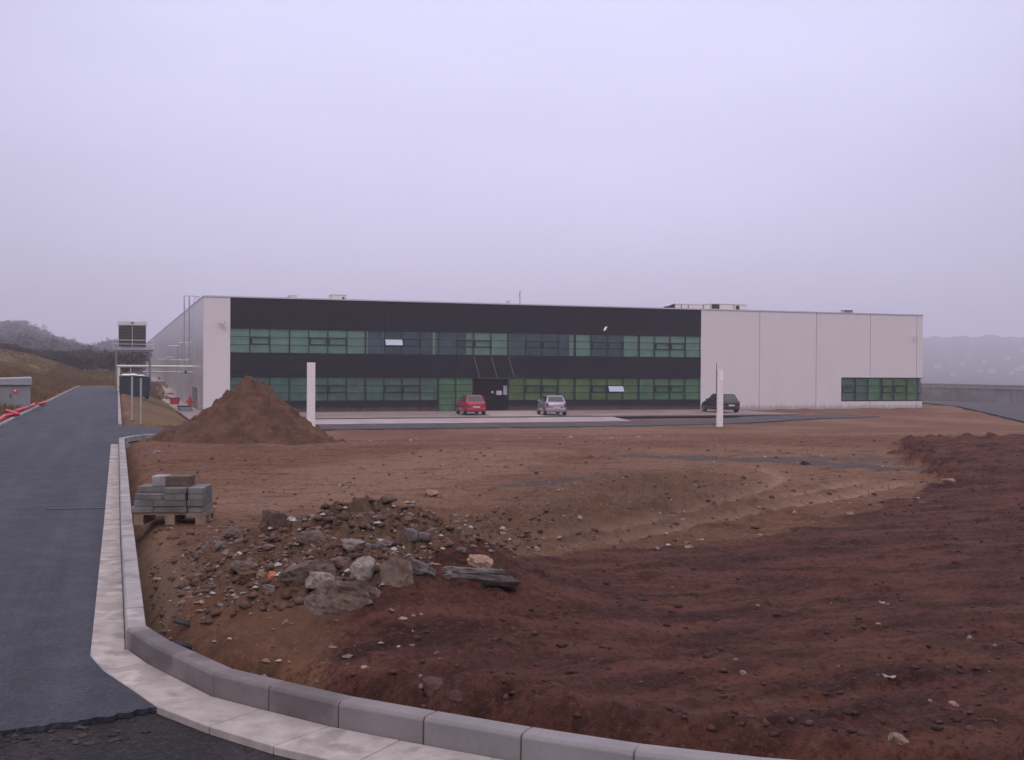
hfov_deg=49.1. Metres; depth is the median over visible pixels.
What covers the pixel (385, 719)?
kerb stone
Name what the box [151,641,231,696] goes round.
kerb stone
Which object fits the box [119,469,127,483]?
kerb stone
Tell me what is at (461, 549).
stone
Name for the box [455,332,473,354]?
window
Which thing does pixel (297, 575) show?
concrete chunk
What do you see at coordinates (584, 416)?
drain strip
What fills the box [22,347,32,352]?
shrub
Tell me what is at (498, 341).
window
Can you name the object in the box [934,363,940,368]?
house
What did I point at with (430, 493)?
stone
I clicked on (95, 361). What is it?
shrub
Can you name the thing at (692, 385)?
window
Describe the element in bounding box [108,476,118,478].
gutter stone
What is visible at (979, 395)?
retaining wall
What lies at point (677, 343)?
window
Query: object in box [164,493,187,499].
concrete block
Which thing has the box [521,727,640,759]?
kerb stone
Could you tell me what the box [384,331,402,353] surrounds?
window
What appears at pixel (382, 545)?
concrete chunk
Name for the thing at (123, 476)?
kerb stone
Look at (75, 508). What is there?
bitumen joint
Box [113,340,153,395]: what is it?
steel platform
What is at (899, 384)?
window
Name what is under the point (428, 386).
window
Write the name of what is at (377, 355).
factory building
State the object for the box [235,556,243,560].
stone
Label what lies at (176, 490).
concrete block
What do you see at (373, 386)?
window
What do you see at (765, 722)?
soil clods
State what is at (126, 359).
shrub
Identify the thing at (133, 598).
kerb stone
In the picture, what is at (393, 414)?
parking apron
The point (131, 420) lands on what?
sign post
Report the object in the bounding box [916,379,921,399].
window
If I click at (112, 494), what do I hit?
gutter stone
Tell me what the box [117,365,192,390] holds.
pipe bridge
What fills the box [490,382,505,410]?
entrance door
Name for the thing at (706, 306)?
roof unit
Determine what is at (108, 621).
gutter stone
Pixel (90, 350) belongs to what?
shrub
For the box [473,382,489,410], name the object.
entrance door
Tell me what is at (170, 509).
concrete block
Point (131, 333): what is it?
chiller unit
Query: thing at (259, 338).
window
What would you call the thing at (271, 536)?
loose clods
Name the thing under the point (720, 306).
roof unit
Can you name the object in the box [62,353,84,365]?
shrub
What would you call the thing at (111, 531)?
gutter stone
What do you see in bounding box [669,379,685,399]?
window
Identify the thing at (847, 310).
roof vent
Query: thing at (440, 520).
stone
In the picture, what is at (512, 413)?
entrance path
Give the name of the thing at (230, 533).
stone
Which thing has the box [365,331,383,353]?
window
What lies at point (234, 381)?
window
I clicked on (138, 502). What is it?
concrete block
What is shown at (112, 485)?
gutter stone
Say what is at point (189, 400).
red hydrant
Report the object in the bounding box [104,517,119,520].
gutter stone
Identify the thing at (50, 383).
bank grass
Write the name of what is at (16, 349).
shrub
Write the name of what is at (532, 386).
window
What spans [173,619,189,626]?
rubber scrap
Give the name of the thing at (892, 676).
plastic scrap
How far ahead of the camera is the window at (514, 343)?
90.45 m
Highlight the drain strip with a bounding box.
[320,414,797,418]
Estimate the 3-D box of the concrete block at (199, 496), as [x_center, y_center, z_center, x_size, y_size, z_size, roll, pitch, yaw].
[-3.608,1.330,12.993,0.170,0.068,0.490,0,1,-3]
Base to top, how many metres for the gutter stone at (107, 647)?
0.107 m
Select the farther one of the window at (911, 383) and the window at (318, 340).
the window at (911, 383)
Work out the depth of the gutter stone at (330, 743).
5.63 m
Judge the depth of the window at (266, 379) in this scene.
83.53 m
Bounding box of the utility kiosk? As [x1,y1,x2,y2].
[0,377,31,410]
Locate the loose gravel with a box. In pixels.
[149,452,939,681]
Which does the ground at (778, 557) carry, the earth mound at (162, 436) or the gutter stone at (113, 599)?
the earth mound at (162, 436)
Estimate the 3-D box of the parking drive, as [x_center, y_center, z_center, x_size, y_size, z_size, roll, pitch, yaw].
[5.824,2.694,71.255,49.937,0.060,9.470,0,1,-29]
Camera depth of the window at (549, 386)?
91.07 m
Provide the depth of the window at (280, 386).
84.00 m
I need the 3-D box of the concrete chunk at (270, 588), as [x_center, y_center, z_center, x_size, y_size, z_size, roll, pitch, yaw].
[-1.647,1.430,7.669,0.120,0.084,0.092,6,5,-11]
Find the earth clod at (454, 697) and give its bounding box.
[447,690,462,707]
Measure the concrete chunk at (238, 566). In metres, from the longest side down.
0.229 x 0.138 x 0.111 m
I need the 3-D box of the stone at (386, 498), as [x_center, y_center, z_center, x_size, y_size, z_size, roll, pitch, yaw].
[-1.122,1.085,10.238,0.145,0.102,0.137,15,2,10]
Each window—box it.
[230,328,249,351]
[230,377,244,390]
[250,329,269,352]
[252,377,269,386]
[269,377,288,400]
[270,329,288,352]
[289,329,308,352]
[289,377,306,400]
[309,330,327,352]
[315,378,327,400]
[327,378,346,400]
[328,330,346,353]
[346,378,364,400]
[347,331,364,353]
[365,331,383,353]
[365,378,383,400]
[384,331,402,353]
[384,378,401,399]
[401,331,420,353]
[402,378,419,399]
[419,332,437,354]
[420,378,437,399]
[437,332,455,354]
[438,378,455,410]
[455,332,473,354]
[455,378,472,410]
[473,333,490,354]
[490,333,507,354]
[507,333,521,354]
[507,378,524,399]
[524,334,541,355]
[524,378,541,399]
[540,334,558,355]
[541,378,558,398]
[556,334,574,355]
[558,378,573,399]
[574,334,589,355]
[574,378,590,399]
[590,335,607,355]
[590,378,606,399]
[605,335,623,355]
[606,378,623,399]
[622,335,638,356]
[622,378,638,399]
[638,336,652,356]
[638,379,653,399]
[653,379,669,399]
[654,336,670,356]
[669,336,685,356]
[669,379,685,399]
[684,336,700,356]
[684,379,699,399]
[842,378,855,399]
[854,378,867,399]
[866,378,881,399]
[880,378,894,399]
[892,378,907,399]
[905,379,917,399]
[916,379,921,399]
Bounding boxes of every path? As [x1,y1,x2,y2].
[151,378,200,412]
[480,410,556,416]
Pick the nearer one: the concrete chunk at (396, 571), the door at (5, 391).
the concrete chunk at (396, 571)
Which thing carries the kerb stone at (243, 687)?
on the ground at (778, 557)
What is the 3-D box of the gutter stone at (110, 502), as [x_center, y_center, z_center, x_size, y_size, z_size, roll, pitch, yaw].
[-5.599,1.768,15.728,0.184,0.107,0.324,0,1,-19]
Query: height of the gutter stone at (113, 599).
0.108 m
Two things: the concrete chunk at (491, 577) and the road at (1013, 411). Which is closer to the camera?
the concrete chunk at (491, 577)
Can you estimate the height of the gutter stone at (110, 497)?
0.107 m
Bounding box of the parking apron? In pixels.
[180,409,798,419]
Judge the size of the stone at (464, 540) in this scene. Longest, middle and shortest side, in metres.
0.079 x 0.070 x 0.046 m
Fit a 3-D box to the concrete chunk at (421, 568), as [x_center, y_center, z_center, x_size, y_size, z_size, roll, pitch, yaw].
[-0.614,1.340,7.801,0.339,0.102,0.242,25,-24,-11]
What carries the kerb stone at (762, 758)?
on the ground at (778, 557)
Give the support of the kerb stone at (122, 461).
on the ground at (778, 557)
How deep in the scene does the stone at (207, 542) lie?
10.06 m
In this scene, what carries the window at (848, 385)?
in the factory building
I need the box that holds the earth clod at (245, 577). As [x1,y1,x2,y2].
[238,570,256,584]
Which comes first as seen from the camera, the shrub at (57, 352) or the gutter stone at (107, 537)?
the gutter stone at (107, 537)
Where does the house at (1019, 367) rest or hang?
on the ground at (778, 557)
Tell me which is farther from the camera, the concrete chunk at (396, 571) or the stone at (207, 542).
the stone at (207, 542)
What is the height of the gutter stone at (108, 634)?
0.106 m
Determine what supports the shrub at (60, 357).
on the ground at (778, 557)
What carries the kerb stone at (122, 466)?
on the ground at (778, 557)
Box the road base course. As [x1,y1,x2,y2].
[0,713,294,759]
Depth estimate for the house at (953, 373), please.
1018.59 m
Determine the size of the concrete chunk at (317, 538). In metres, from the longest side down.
0.252 x 0.185 x 0.176 m
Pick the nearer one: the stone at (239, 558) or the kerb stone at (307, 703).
the kerb stone at (307, 703)
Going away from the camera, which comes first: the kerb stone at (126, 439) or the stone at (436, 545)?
the stone at (436, 545)
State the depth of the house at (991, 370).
1067.91 m
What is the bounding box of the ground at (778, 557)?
[0,329,1023,759]
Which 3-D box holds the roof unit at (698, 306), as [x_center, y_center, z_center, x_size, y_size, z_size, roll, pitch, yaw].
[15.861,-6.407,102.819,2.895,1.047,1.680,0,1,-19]
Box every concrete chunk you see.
[230,560,259,573]
[260,509,286,529]
[263,584,275,592]
[277,559,336,586]
[295,529,326,547]
[303,580,373,615]
[305,571,334,588]
[328,556,350,571]
[349,556,376,580]
[368,585,380,600]
[372,538,392,549]
[379,556,413,586]
[404,556,436,576]
[442,566,520,586]
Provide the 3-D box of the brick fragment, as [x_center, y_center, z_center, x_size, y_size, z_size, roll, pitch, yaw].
[-1.655,1.358,7.755,0.071,0.073,0.084,19,5,-22]
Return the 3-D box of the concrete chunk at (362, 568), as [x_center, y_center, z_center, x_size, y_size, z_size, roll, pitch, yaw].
[-1.017,1.319,7.627,0.164,0.258,0.133,20,3,-27]
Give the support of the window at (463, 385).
in the factory building
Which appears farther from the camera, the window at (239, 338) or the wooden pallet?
the window at (239, 338)
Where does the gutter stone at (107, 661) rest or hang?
on the road at (54, 453)
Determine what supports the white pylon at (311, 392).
on the ground at (778, 557)
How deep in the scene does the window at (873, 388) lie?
101.56 m
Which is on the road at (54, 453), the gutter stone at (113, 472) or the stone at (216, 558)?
the gutter stone at (113, 472)
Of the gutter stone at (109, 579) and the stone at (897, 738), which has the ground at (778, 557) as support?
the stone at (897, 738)
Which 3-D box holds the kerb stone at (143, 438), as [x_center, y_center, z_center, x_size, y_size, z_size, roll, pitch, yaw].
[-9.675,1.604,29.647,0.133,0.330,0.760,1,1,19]
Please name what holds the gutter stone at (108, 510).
on the road at (54, 453)
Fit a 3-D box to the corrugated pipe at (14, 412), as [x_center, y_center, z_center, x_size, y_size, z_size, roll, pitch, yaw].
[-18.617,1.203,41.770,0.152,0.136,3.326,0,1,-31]
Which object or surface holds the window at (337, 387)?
in the factory building
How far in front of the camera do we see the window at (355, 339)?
85.83 m
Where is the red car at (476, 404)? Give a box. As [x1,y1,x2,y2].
[456,395,485,414]
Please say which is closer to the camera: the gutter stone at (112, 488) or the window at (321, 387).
the gutter stone at (112, 488)
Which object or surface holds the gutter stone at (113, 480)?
on the road at (54, 453)
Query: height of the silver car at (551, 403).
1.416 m
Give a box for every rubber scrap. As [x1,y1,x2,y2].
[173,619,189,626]
[175,640,191,648]
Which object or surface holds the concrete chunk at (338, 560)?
on the ground at (778, 557)
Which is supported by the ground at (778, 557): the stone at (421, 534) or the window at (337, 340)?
the stone at (421, 534)
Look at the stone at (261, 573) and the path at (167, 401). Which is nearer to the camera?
the stone at (261, 573)
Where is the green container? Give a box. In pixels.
[119,376,149,398]
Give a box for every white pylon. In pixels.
[307,362,314,426]
[715,363,723,427]
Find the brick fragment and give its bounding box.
[268,571,275,578]
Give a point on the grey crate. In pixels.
(184, 407)
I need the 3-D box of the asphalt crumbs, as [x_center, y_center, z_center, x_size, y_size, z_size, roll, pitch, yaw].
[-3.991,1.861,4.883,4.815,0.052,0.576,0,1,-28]
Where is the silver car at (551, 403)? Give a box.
[537,395,566,414]
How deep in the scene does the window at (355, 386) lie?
85.85 m
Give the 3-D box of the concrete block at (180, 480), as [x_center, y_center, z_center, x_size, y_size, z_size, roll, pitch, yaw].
[-3.846,1.163,13.027,0.265,0.115,0.280,0,1,-2]
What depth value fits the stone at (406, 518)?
9.06 m
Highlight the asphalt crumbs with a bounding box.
[0,718,157,759]
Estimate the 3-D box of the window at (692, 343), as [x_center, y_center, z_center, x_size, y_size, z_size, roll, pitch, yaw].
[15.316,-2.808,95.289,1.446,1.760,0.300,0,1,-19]
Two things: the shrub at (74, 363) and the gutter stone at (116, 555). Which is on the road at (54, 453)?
the gutter stone at (116, 555)
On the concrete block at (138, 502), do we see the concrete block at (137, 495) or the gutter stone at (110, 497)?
the concrete block at (137, 495)
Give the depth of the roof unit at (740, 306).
103.82 m
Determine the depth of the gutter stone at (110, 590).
9.50 m
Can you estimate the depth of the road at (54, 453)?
10.94 m
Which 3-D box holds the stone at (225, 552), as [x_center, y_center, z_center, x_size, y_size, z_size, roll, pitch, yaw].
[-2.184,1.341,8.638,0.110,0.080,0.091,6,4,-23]
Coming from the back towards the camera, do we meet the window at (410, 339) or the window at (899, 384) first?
the window at (899, 384)
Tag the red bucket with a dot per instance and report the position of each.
(174, 400)
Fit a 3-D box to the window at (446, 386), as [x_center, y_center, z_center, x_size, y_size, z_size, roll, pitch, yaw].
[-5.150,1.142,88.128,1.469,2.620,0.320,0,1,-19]
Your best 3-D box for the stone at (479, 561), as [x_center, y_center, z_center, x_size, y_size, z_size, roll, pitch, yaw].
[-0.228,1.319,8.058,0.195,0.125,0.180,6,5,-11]
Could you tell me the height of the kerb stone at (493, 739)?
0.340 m
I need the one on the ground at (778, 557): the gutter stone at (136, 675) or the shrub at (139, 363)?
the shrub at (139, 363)
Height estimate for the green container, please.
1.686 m
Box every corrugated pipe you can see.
[0,413,19,421]
[5,409,19,415]
[14,403,35,411]
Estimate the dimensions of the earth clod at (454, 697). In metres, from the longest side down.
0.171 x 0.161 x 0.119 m
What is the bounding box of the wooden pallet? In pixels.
[134,506,216,524]
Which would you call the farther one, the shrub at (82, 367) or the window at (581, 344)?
the shrub at (82, 367)
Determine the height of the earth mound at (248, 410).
2.341 m
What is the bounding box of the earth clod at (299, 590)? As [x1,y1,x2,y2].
[283,585,311,598]
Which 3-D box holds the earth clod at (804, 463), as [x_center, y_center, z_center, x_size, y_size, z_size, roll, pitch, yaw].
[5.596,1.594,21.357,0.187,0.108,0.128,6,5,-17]
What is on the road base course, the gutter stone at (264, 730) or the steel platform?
the gutter stone at (264, 730)
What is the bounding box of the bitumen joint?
[45,507,104,509]
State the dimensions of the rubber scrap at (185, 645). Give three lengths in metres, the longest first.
0.180 x 0.055 x 0.054 m
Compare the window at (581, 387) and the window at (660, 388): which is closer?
the window at (581, 387)
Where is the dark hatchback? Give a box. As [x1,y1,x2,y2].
[701,394,739,411]
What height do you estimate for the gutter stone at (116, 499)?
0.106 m
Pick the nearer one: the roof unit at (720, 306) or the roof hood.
the roof hood
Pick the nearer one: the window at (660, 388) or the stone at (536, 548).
the stone at (536, 548)
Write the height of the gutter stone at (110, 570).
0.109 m
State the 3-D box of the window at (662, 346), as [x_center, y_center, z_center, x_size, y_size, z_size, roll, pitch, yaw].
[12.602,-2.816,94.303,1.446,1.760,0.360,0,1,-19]
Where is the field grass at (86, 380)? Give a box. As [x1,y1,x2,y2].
[44,362,168,399]
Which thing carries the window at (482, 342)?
in the factory building
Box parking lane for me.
[315,417,629,423]
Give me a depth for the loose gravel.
8.45 m
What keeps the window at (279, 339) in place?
in the factory building
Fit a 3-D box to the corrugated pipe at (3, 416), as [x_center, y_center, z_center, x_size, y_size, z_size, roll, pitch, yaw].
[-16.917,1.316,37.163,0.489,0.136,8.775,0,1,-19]
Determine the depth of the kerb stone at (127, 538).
11.47 m
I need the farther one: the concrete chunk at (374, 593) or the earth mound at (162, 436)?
the earth mound at (162, 436)
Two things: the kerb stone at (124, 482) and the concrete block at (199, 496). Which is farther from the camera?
the kerb stone at (124, 482)
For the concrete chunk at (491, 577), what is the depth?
7.72 m
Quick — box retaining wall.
[920,386,1023,404]
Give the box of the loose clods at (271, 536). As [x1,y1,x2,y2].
[138,439,927,638]
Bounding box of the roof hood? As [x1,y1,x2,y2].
[663,303,673,307]
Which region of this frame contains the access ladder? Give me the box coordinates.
[183,295,199,397]
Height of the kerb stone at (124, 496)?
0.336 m
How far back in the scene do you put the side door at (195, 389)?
89.31 m
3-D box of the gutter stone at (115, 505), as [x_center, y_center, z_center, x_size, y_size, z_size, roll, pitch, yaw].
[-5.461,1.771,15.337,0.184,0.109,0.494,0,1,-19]
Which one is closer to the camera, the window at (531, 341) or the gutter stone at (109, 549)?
the gutter stone at (109, 549)
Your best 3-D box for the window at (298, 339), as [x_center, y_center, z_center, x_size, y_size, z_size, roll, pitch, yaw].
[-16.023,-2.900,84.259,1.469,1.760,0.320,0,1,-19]
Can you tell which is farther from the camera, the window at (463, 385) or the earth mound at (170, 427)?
the window at (463, 385)
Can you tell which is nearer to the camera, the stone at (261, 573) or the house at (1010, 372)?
the stone at (261, 573)
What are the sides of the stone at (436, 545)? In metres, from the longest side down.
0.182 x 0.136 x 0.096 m
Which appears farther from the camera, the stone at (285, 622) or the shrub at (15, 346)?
the shrub at (15, 346)
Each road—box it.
[0,386,171,735]
[922,401,1023,421]
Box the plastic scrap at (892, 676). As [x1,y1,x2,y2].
[876,674,895,678]
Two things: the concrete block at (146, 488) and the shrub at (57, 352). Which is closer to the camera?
the concrete block at (146, 488)
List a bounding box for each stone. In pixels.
[90,641,124,654]
[90,650,146,670]
[91,625,124,643]
[93,616,123,627]
[94,603,123,617]
[95,595,122,604]
[96,584,122,596]
[98,565,121,575]
[98,574,121,584]
[100,551,120,560]
[100,560,120,565]
[101,540,120,547]
[101,547,120,551]
[102,533,119,540]
[103,526,119,529]
[103,530,119,533]
[104,512,119,517]
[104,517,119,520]
[104,521,119,525]
[104,664,173,686]
[105,503,119,507]
[105,508,119,512]
[106,492,118,495]
[106,496,119,498]
[106,498,119,500]
[106,501,119,503]
[107,484,118,486]
[107,487,118,489]
[108,471,118,473]
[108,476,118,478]
[108,479,118,481]
[119,460,126,464]
[119,464,126,470]
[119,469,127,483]
[119,474,127,495]
[120,479,128,485]
[120,486,129,493]
[120,493,130,501]
[120,501,130,511]
[120,510,131,535]
[120,520,133,542]
[121,532,135,564]
[122,546,137,583]
[122,563,139,605]
[123,437,128,448]
[123,582,143,634]
[125,608,145,649]
[127,435,138,445]
[127,626,169,664]
[128,678,209,712]
[139,434,154,441]
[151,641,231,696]
[157,696,259,733]
[204,539,212,544]
[207,552,224,564]
[210,709,327,753]
[213,669,284,710]
[214,541,225,550]
[222,549,228,555]
[224,528,240,539]
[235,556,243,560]
[246,557,254,561]
[256,569,267,576]
[269,681,352,727]
[274,726,398,759]
[281,620,288,625]
[339,697,435,744]
[342,538,364,553]
[363,741,492,759]
[380,493,397,503]
[402,516,411,520]
[402,528,418,542]
[414,543,425,550]
[419,532,430,538]
[423,489,438,496]
[424,711,530,759]
[427,540,443,552]
[437,517,442,524]
[456,547,467,552]
[459,537,467,543]
[466,554,493,567]
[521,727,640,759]
[533,546,539,551]
[634,744,760,759]
[760,757,790,759]
[888,732,908,744]
[939,478,955,483]
[948,701,958,706]
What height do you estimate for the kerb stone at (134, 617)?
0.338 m
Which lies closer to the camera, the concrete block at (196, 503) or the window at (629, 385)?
the concrete block at (196, 503)
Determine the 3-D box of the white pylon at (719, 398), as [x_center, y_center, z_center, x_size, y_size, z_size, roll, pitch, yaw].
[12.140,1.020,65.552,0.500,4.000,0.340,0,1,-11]
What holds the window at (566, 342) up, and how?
in the factory building
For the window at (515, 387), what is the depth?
90.17 m
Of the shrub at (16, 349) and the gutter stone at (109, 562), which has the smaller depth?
the gutter stone at (109, 562)
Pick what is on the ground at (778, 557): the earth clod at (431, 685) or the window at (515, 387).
the earth clod at (431, 685)
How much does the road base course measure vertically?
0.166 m
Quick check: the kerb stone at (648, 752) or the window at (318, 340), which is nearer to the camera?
the kerb stone at (648, 752)
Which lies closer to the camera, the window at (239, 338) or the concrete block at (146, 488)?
the concrete block at (146, 488)
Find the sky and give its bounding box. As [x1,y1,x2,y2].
[0,0,1023,344]
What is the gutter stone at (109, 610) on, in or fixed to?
on the road at (54, 453)
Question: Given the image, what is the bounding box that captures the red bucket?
[169,397,180,403]
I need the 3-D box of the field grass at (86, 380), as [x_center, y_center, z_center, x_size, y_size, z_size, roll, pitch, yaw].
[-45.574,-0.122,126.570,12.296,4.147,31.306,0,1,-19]
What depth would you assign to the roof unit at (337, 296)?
92.48 m
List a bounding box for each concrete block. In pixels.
[131,506,153,512]
[134,499,153,505]
[135,492,144,498]
[137,484,168,491]
[140,492,164,499]
[152,474,171,485]
[153,499,187,506]
[154,506,187,512]
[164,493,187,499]
[165,484,195,493]
[166,474,194,485]
[187,496,211,506]
[188,484,211,493]
[188,490,211,499]
[188,502,212,512]
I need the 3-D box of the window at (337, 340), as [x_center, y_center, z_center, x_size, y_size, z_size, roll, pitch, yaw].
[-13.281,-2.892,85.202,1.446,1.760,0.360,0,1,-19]
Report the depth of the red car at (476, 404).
80.07 m
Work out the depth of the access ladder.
94.25 m
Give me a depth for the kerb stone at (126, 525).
12.49 m
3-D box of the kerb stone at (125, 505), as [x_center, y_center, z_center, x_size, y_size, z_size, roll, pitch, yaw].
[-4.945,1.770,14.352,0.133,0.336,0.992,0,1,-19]
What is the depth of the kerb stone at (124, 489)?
16.19 m
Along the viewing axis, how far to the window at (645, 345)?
93.97 m
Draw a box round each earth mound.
[145,428,177,441]
[151,424,179,428]
[164,375,352,444]
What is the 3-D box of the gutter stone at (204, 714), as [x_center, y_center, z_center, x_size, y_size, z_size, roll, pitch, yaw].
[-1.672,1.880,6.236,0.516,0.106,0.367,1,1,42]
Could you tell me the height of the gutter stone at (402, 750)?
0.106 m
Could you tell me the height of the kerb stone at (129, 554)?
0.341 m
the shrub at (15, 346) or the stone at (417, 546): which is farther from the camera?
the shrub at (15, 346)
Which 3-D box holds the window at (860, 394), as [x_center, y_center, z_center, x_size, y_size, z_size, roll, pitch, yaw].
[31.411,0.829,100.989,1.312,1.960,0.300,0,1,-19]
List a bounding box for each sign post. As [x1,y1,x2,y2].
[129,375,133,421]
[138,377,142,424]
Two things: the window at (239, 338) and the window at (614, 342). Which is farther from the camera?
the window at (614, 342)
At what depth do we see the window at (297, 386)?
84.42 m
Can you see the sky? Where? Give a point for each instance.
(863, 156)
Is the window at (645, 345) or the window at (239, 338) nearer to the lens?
the window at (239, 338)
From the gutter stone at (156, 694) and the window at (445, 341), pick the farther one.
the window at (445, 341)
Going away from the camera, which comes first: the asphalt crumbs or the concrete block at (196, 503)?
the asphalt crumbs
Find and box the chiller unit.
[118,321,146,347]
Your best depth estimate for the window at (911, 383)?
102.95 m
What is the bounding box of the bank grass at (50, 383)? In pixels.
[0,348,84,415]
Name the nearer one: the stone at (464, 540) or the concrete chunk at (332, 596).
the concrete chunk at (332, 596)
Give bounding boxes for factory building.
[146,295,923,411]
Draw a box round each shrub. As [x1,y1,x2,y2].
[11,344,22,350]
[11,347,23,351]
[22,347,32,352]
[33,350,52,357]
[45,349,63,358]
[51,351,78,363]
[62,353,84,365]
[68,349,92,368]
[70,348,96,366]
[75,349,123,370]
[94,347,142,367]
[104,351,152,372]
[106,352,148,372]
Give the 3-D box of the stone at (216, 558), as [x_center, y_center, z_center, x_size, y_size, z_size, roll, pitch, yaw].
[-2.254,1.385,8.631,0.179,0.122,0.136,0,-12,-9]
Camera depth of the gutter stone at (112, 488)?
17.50 m
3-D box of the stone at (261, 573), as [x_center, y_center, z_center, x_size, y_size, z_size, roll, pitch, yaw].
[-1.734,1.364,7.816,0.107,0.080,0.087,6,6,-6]
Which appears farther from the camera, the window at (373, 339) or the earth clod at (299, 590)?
the window at (373, 339)
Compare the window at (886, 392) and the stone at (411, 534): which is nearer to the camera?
the stone at (411, 534)
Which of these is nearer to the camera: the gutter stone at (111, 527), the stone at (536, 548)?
the stone at (536, 548)
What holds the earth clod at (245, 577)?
on the ground at (778, 557)
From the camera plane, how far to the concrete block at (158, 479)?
12.88 m
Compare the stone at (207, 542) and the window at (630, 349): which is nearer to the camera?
the stone at (207, 542)
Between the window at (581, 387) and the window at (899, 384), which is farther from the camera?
the window at (899, 384)
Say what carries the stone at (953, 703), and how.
on the ground at (778, 557)
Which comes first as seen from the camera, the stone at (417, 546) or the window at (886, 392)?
the stone at (417, 546)
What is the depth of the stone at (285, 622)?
7.13 m
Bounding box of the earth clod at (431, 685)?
[422,676,442,696]
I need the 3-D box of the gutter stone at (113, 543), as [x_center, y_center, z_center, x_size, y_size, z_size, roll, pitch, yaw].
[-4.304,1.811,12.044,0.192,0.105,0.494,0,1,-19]
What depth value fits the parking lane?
72.11 m
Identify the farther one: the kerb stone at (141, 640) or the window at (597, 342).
the window at (597, 342)
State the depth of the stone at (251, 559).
8.23 m
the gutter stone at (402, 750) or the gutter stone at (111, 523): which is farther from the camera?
the gutter stone at (111, 523)
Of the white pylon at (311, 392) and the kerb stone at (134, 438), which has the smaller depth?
the kerb stone at (134, 438)
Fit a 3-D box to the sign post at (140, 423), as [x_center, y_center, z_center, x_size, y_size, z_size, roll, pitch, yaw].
[-12.727,0.830,38.467,0.171,1.850,0.180,0,1,-19]
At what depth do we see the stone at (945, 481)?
17.01 m
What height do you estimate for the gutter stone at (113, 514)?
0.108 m
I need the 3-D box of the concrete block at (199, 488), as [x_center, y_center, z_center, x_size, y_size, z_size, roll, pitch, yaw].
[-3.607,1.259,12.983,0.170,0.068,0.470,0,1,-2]
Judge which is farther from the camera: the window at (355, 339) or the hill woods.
the hill woods
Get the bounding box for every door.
[0,386,11,406]
[192,385,198,409]
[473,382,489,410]
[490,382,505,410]
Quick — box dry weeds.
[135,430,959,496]
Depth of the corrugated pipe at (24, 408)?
47.06 m
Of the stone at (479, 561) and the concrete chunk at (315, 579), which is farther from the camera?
the stone at (479, 561)
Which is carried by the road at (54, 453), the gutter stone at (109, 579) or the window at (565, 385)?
the gutter stone at (109, 579)
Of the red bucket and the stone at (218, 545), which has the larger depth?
the red bucket
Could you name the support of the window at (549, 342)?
in the factory building
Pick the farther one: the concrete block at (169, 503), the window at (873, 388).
the window at (873, 388)
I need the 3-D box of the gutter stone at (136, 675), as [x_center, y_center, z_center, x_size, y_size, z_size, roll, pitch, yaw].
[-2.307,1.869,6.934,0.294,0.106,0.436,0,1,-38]
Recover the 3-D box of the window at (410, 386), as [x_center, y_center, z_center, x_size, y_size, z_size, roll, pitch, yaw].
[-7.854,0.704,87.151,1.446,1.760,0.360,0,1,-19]
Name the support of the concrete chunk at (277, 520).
on the ground at (778, 557)
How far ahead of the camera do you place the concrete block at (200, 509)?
12.76 m
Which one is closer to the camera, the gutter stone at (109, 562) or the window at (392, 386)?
the gutter stone at (109, 562)
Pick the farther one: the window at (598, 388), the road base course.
the window at (598, 388)
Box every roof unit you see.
[328,294,346,298]
[667,303,703,308]
[703,304,710,308]
[709,303,733,308]
[734,304,746,309]
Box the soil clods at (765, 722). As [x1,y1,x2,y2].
[339,437,1023,759]
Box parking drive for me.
[315,414,879,429]
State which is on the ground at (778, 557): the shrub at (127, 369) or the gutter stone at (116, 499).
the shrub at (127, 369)
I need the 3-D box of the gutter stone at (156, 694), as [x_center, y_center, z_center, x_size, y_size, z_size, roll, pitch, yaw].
[-2.019,1.874,6.569,0.322,0.107,0.487,0,1,-39]
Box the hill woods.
[0,320,145,373]
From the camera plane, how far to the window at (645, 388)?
93.99 m
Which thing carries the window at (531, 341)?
in the factory building
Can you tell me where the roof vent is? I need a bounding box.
[840,309,853,312]
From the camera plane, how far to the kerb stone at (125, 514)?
13.34 m
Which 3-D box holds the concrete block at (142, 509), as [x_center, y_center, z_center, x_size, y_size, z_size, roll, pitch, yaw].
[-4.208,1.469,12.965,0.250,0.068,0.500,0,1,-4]
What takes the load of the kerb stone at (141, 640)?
on the ground at (778, 557)
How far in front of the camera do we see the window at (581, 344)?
92.06 m
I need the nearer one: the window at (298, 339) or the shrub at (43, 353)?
the window at (298, 339)
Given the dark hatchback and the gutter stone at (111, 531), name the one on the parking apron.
the dark hatchback
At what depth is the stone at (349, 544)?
8.14 m
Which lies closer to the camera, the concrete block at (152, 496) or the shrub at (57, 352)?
the concrete block at (152, 496)
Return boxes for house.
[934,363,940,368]
[950,371,957,375]
[987,368,995,372]
[1006,370,1013,374]
[1015,364,1023,370]
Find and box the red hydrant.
[186,395,193,410]
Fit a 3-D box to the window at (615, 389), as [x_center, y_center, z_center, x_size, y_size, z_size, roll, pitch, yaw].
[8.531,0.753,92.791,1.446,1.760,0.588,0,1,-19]
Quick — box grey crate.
[177,405,191,410]
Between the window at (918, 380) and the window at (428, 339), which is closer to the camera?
the window at (428, 339)
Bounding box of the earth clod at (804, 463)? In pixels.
[800,461,809,464]
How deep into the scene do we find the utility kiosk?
48.56 m

